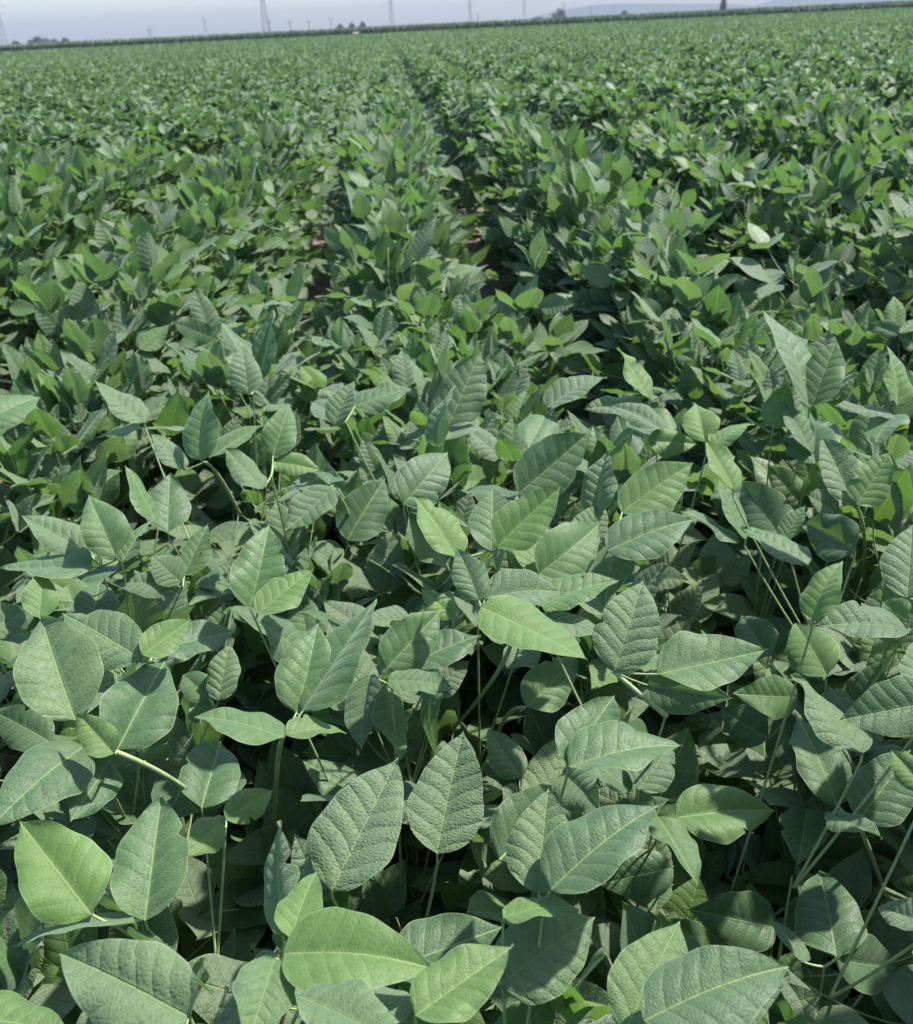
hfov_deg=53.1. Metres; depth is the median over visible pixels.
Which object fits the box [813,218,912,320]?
soybean plant
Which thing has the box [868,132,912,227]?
soybean plant
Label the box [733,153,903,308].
soybean plant
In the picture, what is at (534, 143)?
soybean plant
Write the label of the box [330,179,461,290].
soybean plant
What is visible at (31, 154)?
soybean plant
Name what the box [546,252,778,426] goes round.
soybean plant
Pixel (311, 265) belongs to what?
soybean plant
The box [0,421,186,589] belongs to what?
soybean plant
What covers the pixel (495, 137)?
soybean plant
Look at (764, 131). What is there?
soybean plant
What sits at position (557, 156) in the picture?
soybean plant
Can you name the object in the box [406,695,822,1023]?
soybean plant
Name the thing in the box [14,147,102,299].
soybean plant
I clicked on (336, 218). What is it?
soybean plant
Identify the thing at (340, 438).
soybean plant
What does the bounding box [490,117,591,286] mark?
soybean plant
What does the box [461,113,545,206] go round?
soybean plant
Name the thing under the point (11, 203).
soybean plant
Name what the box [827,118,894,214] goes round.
soybean plant
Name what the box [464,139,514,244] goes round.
soybean plant
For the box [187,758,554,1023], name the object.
soybean plant
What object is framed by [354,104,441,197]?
soybean plant
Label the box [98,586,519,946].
soybean plant
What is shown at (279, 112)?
soybean plant
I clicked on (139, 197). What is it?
soybean plant
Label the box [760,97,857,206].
soybean plant
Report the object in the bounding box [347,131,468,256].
soybean plant
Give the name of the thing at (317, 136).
soybean plant
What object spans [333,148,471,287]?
soybean plant
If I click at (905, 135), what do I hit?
soybean plant
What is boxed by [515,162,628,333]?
soybean plant
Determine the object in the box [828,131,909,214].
soybean plant
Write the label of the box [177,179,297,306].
soybean plant
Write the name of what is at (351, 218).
soybean plant
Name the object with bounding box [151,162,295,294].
soybean plant
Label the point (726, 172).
soybean plant
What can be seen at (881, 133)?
soybean plant
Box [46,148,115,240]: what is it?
soybean plant
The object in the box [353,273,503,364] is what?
soybean plant
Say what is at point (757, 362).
soybean plant
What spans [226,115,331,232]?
soybean plant
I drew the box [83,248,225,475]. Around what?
soybean plant
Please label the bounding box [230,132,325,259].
soybean plant
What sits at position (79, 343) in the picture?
soybean plant
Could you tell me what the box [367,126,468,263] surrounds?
soybean plant
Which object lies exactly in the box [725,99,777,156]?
soybean plant
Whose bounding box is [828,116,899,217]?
soybean plant
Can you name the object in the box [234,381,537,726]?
soybean plant
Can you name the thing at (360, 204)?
soybean plant
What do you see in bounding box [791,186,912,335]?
soybean plant
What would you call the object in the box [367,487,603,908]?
soybean plant
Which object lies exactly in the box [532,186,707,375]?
soybean plant
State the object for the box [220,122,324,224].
soybean plant
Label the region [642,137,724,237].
soybean plant
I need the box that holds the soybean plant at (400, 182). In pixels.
[322,176,439,265]
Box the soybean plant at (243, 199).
[206,190,315,335]
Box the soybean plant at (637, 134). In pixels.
[630,122,722,180]
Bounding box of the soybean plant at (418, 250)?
[295,222,465,439]
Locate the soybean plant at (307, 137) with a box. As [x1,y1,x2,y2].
[238,114,318,187]
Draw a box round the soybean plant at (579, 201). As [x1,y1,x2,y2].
[513,153,652,295]
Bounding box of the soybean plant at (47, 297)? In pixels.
[0,247,228,475]
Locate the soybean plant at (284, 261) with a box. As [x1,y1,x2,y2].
[204,174,307,305]
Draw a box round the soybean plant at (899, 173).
[878,147,912,267]
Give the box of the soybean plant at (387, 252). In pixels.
[315,229,483,386]
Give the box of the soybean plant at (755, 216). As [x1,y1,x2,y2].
[726,139,882,345]
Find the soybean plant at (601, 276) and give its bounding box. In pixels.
[554,209,759,401]
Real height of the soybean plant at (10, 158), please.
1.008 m
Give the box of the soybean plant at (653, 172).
[647,143,753,236]
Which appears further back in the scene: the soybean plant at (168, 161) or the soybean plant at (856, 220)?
the soybean plant at (168, 161)
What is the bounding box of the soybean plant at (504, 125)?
[472,112,540,247]
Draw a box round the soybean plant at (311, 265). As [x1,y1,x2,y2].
[201,156,320,267]
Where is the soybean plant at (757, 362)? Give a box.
[674,321,838,570]
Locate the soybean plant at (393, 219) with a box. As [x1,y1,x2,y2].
[324,199,507,353]
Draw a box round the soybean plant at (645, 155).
[626,121,714,191]
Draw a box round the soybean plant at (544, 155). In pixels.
[509,146,601,317]
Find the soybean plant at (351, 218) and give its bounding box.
[309,120,408,272]
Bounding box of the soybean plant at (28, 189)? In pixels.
[18,180,67,339]
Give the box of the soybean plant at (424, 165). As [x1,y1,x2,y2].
[352,134,477,260]
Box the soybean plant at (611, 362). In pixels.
[563,218,762,423]
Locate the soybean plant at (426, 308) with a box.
[331,288,542,470]
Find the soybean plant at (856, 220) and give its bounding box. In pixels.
[803,180,912,326]
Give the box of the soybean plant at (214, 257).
[164,197,301,315]
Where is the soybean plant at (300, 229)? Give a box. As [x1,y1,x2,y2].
[233,159,302,256]
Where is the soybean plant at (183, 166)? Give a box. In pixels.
[108,154,192,199]
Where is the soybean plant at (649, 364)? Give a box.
[617,295,729,441]
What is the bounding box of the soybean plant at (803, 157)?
[774,110,885,190]
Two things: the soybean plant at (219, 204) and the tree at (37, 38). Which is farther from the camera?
the tree at (37, 38)
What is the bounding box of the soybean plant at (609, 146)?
[596,111,652,161]
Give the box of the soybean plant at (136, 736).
[0,610,328,961]
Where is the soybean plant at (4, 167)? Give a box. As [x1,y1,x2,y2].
[1,158,6,175]
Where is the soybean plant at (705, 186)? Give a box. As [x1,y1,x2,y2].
[675,150,756,268]
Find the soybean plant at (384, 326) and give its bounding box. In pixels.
[274,305,541,533]
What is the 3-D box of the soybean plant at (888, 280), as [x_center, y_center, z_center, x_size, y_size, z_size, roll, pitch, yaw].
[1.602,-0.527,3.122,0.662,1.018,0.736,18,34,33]
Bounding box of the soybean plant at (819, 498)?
[767,345,912,634]
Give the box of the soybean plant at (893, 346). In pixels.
[885,261,912,433]
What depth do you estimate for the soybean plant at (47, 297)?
2.73 m
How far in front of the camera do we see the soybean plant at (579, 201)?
3.99 m
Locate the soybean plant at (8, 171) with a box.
[1,148,27,177]
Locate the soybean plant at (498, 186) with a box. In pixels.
[483,124,567,274]
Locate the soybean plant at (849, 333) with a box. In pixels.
[778,290,912,387]
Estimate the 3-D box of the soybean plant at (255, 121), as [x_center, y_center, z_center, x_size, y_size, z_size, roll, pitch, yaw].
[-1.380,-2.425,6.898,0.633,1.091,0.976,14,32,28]
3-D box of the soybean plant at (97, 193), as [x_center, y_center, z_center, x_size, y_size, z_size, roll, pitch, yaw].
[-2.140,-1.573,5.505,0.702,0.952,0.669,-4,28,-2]
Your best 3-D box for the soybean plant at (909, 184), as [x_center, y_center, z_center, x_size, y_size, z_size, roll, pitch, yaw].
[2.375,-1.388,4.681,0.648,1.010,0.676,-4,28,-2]
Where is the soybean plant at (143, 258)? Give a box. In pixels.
[53,227,229,467]
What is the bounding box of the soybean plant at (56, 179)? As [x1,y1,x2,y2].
[15,149,115,257]
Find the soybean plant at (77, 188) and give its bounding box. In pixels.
[57,172,92,190]
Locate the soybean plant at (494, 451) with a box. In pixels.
[451,375,661,715]
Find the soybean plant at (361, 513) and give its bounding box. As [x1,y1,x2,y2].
[215,405,387,890]
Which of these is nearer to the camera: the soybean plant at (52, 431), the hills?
the soybean plant at (52, 431)
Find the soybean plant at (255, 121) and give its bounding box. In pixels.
[249,112,333,238]
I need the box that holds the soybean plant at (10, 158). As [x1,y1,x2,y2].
[0,146,18,211]
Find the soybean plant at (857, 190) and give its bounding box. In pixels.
[762,164,898,309]
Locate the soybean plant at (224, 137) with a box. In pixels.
[219,123,316,248]
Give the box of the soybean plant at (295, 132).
[231,120,321,261]
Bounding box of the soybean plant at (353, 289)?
[321,213,493,381]
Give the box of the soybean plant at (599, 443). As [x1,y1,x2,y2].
[562,347,775,713]
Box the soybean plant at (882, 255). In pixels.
[817,194,912,427]
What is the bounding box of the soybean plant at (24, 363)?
[0,330,241,509]
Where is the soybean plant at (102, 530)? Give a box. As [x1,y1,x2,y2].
[0,466,294,926]
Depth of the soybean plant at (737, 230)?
4.29 m
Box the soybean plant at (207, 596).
[89,380,290,777]
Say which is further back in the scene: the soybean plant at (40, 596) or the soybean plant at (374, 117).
the soybean plant at (374, 117)
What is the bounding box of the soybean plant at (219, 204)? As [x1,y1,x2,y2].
[182,186,318,349]
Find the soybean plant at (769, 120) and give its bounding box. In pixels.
[747,92,839,200]
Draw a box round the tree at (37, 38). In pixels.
[32,35,44,43]
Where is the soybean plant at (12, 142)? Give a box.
[0,133,37,177]
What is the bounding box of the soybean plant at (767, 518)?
[658,436,911,908]
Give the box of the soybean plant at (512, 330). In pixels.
[398,298,569,418]
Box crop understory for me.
[83,42,890,214]
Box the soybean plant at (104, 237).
[95,217,297,405]
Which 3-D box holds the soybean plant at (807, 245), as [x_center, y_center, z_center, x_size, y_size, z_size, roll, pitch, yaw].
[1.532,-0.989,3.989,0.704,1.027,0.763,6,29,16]
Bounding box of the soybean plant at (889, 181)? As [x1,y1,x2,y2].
[839,138,912,266]
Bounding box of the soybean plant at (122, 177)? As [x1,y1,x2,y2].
[104,154,163,224]
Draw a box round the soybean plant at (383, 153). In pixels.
[321,133,442,277]
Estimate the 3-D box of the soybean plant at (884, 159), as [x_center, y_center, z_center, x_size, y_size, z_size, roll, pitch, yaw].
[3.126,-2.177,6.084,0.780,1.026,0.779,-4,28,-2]
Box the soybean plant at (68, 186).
[14,170,116,297]
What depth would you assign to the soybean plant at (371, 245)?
4.14 m
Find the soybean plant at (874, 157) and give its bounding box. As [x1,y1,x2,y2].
[835,140,909,232]
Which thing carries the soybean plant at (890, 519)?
on the ground
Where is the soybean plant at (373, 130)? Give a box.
[351,112,431,179]
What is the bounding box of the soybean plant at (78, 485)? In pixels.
[0,395,160,783]
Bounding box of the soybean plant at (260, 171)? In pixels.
[227,156,320,277]
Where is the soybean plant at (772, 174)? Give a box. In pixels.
[705,163,839,277]
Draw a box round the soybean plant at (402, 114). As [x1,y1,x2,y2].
[375,108,445,192]
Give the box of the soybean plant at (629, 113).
[607,93,637,150]
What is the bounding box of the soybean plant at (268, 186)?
[198,160,305,290]
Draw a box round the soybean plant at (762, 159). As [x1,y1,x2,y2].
[688,152,780,272]
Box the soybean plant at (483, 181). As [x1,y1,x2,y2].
[477,146,509,205]
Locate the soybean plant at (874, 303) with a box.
[829,211,912,345]
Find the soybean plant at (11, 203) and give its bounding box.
[0,178,97,387]
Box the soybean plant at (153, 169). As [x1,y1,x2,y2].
[95,151,159,222]
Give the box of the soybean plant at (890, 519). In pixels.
[652,435,912,727]
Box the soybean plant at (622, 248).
[562,208,722,415]
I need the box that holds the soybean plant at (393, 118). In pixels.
[388,114,471,230]
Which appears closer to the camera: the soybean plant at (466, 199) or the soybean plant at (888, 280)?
the soybean plant at (888, 280)
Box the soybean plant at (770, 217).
[708,154,832,292]
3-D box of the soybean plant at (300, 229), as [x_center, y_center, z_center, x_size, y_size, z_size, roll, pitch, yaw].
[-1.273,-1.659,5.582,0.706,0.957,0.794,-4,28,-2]
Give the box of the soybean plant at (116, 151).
[94,143,165,202]
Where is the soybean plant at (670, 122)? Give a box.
[632,107,693,180]
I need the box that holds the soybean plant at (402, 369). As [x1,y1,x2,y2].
[339,333,562,519]
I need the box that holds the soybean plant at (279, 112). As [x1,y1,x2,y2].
[256,106,314,192]
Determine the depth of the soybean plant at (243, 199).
4.48 m
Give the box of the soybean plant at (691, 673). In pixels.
[466,573,783,991]
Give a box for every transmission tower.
[0,0,8,44]
[260,0,269,31]
[385,0,394,25]
[465,0,473,20]
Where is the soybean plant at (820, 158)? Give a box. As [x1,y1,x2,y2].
[707,139,839,292]
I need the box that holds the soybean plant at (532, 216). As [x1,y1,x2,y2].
[515,173,609,265]
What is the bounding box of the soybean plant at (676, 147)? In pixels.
[645,135,732,204]
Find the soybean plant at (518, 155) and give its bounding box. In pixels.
[474,115,552,281]
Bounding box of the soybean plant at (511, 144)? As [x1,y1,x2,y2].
[489,133,529,258]
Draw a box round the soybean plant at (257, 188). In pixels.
[187,143,323,278]
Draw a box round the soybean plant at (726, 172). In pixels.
[685,158,789,276]
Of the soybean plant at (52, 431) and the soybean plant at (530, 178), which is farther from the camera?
the soybean plant at (530, 178)
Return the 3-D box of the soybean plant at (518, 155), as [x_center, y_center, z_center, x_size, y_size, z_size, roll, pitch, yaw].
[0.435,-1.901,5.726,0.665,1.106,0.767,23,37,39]
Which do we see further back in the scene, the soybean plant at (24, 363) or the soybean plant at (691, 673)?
the soybean plant at (24, 363)
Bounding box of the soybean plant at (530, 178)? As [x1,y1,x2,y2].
[495,143,571,279]
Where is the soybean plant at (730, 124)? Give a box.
[724,99,784,206]
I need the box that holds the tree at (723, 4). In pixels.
[719,0,726,9]
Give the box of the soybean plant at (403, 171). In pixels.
[318,152,490,306]
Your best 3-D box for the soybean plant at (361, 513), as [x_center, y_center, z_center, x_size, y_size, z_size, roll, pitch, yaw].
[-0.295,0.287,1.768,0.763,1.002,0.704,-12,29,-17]
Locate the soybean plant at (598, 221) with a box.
[560,157,670,321]
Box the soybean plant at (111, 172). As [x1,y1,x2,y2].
[84,167,128,225]
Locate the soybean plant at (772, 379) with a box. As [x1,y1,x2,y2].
[696,330,895,582]
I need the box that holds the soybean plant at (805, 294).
[729,222,887,430]
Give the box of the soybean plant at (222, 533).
[144,450,337,579]
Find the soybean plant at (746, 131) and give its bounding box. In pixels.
[723,96,782,170]
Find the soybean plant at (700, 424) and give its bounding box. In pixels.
[521,403,790,813]
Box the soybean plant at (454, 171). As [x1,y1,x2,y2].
[328,131,463,253]
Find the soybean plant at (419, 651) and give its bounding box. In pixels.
[220,524,587,953]
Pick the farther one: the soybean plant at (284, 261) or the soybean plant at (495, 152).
the soybean plant at (495, 152)
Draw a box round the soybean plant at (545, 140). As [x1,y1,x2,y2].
[476,123,603,286]
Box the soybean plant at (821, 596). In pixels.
[583,561,912,995]
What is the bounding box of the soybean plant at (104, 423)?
[0,377,202,584]
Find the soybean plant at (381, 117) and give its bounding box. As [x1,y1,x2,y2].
[376,108,456,244]
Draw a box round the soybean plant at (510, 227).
[498,141,624,331]
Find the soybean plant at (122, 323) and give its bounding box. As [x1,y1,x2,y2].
[0,259,233,505]
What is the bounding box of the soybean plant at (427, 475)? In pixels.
[220,452,549,841]
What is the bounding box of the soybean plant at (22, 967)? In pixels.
[0,869,81,1023]
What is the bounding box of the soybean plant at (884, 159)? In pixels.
[880,131,911,162]
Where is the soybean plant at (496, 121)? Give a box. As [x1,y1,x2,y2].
[453,107,530,213]
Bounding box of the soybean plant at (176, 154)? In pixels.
[121,137,178,196]
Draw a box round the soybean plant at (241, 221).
[182,191,313,348]
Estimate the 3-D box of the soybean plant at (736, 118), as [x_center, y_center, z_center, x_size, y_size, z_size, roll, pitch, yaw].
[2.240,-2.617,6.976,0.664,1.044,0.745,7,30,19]
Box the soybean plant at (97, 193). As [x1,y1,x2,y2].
[72,174,138,223]
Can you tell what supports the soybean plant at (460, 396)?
on the ground
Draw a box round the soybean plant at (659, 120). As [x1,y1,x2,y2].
[632,104,683,162]
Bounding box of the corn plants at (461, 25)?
[0,0,912,51]
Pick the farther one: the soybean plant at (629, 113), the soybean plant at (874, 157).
the soybean plant at (629, 113)
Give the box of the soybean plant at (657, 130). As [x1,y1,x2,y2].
[610,115,668,180]
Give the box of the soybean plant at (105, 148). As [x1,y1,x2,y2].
[95,134,188,212]
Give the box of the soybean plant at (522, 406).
[412,349,605,566]
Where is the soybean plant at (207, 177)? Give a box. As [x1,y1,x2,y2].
[166,164,316,293]
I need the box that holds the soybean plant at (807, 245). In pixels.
[727,162,853,291]
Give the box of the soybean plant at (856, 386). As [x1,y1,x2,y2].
[692,368,905,682]
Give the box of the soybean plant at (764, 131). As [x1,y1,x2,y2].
[742,96,791,206]
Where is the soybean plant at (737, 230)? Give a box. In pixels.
[689,164,814,294]
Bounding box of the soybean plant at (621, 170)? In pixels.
[543,155,687,295]
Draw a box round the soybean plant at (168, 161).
[119,144,177,210]
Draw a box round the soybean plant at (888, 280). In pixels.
[849,192,912,428]
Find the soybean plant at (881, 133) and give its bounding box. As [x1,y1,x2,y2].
[815,119,901,233]
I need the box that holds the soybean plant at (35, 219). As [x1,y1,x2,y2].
[0,190,70,304]
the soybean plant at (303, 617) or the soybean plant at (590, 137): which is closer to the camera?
the soybean plant at (303, 617)
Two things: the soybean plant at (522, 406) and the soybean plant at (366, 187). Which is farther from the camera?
the soybean plant at (366, 187)
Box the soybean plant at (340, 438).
[304,355,499,546]
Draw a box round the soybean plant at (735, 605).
[702,399,912,689]
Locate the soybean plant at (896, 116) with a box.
[879,103,912,152]
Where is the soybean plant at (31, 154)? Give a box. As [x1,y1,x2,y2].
[0,142,35,174]
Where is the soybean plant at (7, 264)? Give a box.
[0,222,58,424]
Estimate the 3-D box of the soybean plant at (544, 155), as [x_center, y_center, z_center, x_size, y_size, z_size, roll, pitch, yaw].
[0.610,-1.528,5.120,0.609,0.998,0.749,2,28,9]
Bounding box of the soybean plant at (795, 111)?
[763,94,833,192]
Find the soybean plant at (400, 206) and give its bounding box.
[327,195,467,292]
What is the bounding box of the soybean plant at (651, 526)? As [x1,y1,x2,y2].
[410,448,790,896]
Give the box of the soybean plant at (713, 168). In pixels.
[689,150,789,288]
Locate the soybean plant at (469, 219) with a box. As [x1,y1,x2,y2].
[372,114,476,258]
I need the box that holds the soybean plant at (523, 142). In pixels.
[493,130,557,256]
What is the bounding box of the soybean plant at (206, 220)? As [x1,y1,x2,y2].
[117,207,269,338]
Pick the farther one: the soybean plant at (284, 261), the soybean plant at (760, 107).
the soybean plant at (760, 107)
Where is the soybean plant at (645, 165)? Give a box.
[628,124,702,235]
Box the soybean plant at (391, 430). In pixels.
[336,398,509,668]
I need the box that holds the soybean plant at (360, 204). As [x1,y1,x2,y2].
[306,180,499,337]
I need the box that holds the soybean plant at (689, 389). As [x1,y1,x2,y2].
[659,316,807,546]
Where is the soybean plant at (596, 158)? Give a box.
[524,151,658,361]
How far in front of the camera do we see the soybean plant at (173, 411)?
2.26 m
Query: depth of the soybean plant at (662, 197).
3.51 m
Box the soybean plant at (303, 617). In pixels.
[196,555,569,930]
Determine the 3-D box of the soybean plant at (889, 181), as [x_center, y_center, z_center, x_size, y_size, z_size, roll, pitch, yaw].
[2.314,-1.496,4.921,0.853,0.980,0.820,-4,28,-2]
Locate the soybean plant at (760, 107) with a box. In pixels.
[738,99,815,204]
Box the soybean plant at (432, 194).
[355,175,468,282]
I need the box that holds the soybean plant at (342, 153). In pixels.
[330,115,398,232]
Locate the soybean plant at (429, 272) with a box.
[332,239,487,381]
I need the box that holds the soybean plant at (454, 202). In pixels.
[404,118,459,206]
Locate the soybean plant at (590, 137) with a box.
[501,123,595,259]
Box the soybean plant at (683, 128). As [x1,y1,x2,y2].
[634,110,719,188]
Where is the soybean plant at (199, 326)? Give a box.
[119,287,335,528]
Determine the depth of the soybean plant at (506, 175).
6.14 m
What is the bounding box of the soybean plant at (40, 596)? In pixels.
[0,576,268,961]
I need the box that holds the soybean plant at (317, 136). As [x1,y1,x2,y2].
[250,111,330,234]
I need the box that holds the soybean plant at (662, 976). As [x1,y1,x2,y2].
[460,921,790,1023]
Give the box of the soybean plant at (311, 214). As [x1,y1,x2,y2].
[227,148,322,272]
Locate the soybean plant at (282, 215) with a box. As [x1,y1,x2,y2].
[210,145,290,256]
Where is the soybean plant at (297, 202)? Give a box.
[238,136,311,232]
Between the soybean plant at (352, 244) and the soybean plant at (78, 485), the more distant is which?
the soybean plant at (352, 244)
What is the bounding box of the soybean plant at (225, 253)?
[95,198,255,315]
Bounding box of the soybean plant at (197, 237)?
[95,210,263,334]
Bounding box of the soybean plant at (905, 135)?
[893,130,910,142]
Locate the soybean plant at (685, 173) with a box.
[657,139,715,239]
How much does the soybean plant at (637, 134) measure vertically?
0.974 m
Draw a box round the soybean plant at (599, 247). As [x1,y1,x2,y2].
[519,202,690,419]
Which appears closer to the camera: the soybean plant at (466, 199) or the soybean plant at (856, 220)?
the soybean plant at (856, 220)
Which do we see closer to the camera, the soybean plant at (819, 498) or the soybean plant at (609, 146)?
the soybean plant at (819, 498)
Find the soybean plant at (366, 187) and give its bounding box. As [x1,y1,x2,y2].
[334,169,471,281]
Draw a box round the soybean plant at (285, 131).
[244,116,332,255]
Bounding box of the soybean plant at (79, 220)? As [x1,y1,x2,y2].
[25,168,87,263]
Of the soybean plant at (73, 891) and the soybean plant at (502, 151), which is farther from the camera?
the soybean plant at (502, 151)
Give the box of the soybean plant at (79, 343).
[7,311,211,488]
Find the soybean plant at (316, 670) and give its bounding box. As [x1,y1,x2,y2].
[194,598,508,1022]
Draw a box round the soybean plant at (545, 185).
[512,153,605,315]
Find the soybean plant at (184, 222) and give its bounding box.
[55,210,257,351]
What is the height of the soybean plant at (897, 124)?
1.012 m
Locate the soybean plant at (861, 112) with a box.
[794,102,888,218]
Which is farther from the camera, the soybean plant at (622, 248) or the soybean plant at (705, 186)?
the soybean plant at (705, 186)
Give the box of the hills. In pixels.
[526,0,910,20]
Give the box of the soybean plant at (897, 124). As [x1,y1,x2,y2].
[868,100,912,135]
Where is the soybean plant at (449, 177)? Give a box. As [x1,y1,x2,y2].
[362,114,454,228]
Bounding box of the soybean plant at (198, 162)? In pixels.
[177,153,311,249]
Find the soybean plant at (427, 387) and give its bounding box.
[320,341,473,553]
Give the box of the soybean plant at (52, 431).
[0,379,247,697]
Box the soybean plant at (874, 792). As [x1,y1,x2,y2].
[587,643,912,1023]
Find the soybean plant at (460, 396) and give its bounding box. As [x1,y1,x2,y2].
[290,352,508,746]
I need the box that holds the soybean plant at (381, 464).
[337,411,498,602]
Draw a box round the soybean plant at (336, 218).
[324,125,436,226]
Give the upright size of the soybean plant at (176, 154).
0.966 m
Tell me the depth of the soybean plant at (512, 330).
2.68 m
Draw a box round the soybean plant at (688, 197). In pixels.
[662,150,779,292]
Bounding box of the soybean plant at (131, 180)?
[82,154,156,226]
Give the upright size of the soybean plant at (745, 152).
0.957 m
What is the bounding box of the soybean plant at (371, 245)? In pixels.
[309,180,455,311]
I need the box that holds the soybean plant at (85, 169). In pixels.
[66,147,126,256]
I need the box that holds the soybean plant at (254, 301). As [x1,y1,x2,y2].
[215,264,341,472]
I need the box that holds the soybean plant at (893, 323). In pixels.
[845,296,912,434]
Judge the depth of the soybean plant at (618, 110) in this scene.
6.73 m
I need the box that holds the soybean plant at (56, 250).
[0,215,66,386]
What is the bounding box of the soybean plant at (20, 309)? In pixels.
[0,288,55,390]
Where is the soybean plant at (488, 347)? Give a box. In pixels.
[337,330,581,502]
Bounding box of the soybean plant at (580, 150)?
[492,130,602,257]
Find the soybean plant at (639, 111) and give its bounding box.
[607,104,679,146]
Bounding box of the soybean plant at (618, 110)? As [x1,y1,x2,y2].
[598,92,651,152]
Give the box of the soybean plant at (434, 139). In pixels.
[369,121,443,193]
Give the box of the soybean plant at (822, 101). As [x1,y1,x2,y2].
[764,84,842,206]
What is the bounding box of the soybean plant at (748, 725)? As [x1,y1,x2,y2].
[669,598,912,1008]
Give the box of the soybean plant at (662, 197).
[524,179,690,413]
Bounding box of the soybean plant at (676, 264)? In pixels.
[579,220,757,403]
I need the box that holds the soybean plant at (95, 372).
[0,326,246,549]
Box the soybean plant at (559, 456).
[457,432,687,740]
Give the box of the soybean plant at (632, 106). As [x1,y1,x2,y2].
[593,91,661,141]
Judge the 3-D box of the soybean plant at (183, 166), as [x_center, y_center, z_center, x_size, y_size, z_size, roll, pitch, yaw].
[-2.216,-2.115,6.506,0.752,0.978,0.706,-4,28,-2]
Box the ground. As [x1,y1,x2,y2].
[0,29,698,947]
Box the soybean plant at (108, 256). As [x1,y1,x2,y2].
[67,222,239,401]
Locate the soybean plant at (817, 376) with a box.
[664,310,844,745]
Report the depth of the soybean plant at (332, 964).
0.70 m
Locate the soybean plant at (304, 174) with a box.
[219,153,313,239]
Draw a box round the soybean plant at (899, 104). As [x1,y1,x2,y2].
[876,93,909,161]
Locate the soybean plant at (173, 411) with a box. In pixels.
[0,361,235,561]
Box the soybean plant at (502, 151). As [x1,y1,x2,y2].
[494,138,511,264]
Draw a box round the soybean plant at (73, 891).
[0,741,276,1023]
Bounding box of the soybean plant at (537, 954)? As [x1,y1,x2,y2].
[371,788,658,1023]
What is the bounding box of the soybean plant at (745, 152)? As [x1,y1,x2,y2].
[662,142,763,243]
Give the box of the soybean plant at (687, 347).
[565,311,774,547]
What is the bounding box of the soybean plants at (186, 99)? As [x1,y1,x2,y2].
[0,7,912,206]
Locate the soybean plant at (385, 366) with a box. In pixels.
[332,330,562,520]
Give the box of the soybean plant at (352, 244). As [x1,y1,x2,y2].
[311,223,415,371]
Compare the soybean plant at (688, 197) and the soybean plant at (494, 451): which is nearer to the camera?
the soybean plant at (494, 451)
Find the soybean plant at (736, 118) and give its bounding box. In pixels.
[722,95,762,156]
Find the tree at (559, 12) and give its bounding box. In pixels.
[550,8,565,17]
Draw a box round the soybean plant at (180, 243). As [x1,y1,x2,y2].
[136,201,287,396]
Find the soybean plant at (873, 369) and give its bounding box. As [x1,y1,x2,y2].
[727,347,912,602]
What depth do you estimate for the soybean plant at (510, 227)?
4.29 m
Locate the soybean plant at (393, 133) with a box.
[343,128,462,243]
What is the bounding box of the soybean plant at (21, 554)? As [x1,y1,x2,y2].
[0,546,266,834]
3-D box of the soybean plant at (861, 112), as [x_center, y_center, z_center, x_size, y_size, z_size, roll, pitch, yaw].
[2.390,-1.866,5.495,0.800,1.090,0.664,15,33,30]
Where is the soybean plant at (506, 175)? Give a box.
[469,129,528,252]
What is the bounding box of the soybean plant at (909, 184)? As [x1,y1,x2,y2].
[908,171,912,186]
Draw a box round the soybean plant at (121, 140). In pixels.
[115,127,177,188]
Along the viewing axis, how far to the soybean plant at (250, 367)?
1.90 m
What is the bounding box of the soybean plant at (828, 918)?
[621,749,912,1023]
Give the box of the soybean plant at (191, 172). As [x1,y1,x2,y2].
[121,145,197,188]
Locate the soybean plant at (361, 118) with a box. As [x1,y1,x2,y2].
[320,106,402,220]
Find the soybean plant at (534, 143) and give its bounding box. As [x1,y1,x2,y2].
[493,128,566,271]
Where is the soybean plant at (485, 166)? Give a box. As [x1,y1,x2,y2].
[468,156,517,251]
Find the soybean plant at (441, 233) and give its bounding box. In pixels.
[330,207,455,357]
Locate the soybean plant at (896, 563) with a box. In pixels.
[697,525,912,909]
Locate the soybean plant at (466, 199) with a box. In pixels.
[460,122,530,213]
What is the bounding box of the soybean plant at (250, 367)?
[184,310,363,682]
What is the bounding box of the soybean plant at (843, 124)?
[785,108,890,218]
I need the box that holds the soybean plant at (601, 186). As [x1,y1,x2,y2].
[543,159,656,377]
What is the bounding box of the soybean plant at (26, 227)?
[0,206,70,390]
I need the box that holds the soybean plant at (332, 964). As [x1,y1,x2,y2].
[59,820,430,1023]
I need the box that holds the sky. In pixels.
[0,0,771,44]
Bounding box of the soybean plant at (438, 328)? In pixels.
[302,312,455,464]
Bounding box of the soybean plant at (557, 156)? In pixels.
[469,145,573,320]
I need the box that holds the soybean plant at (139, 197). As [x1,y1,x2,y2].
[60,162,166,224]
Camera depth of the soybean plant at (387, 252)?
3.15 m
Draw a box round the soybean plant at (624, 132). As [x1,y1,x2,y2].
[588,118,633,155]
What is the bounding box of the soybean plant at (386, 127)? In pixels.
[382,119,453,245]
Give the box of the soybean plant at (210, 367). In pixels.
[154,338,347,552]
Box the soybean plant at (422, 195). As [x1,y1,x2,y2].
[350,181,458,292]
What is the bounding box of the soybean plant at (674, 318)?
[589,290,772,462]
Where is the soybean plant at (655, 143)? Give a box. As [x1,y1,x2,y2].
[638,126,725,185]
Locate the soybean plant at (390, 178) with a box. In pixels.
[333,158,456,265]
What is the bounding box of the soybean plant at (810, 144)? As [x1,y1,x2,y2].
[771,96,841,201]
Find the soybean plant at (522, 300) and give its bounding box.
[445,227,607,422]
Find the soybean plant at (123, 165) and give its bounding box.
[61,151,134,224]
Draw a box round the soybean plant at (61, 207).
[0,162,99,334]
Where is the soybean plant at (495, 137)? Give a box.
[473,129,508,205]
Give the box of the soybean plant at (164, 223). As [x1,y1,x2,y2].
[124,204,274,357]

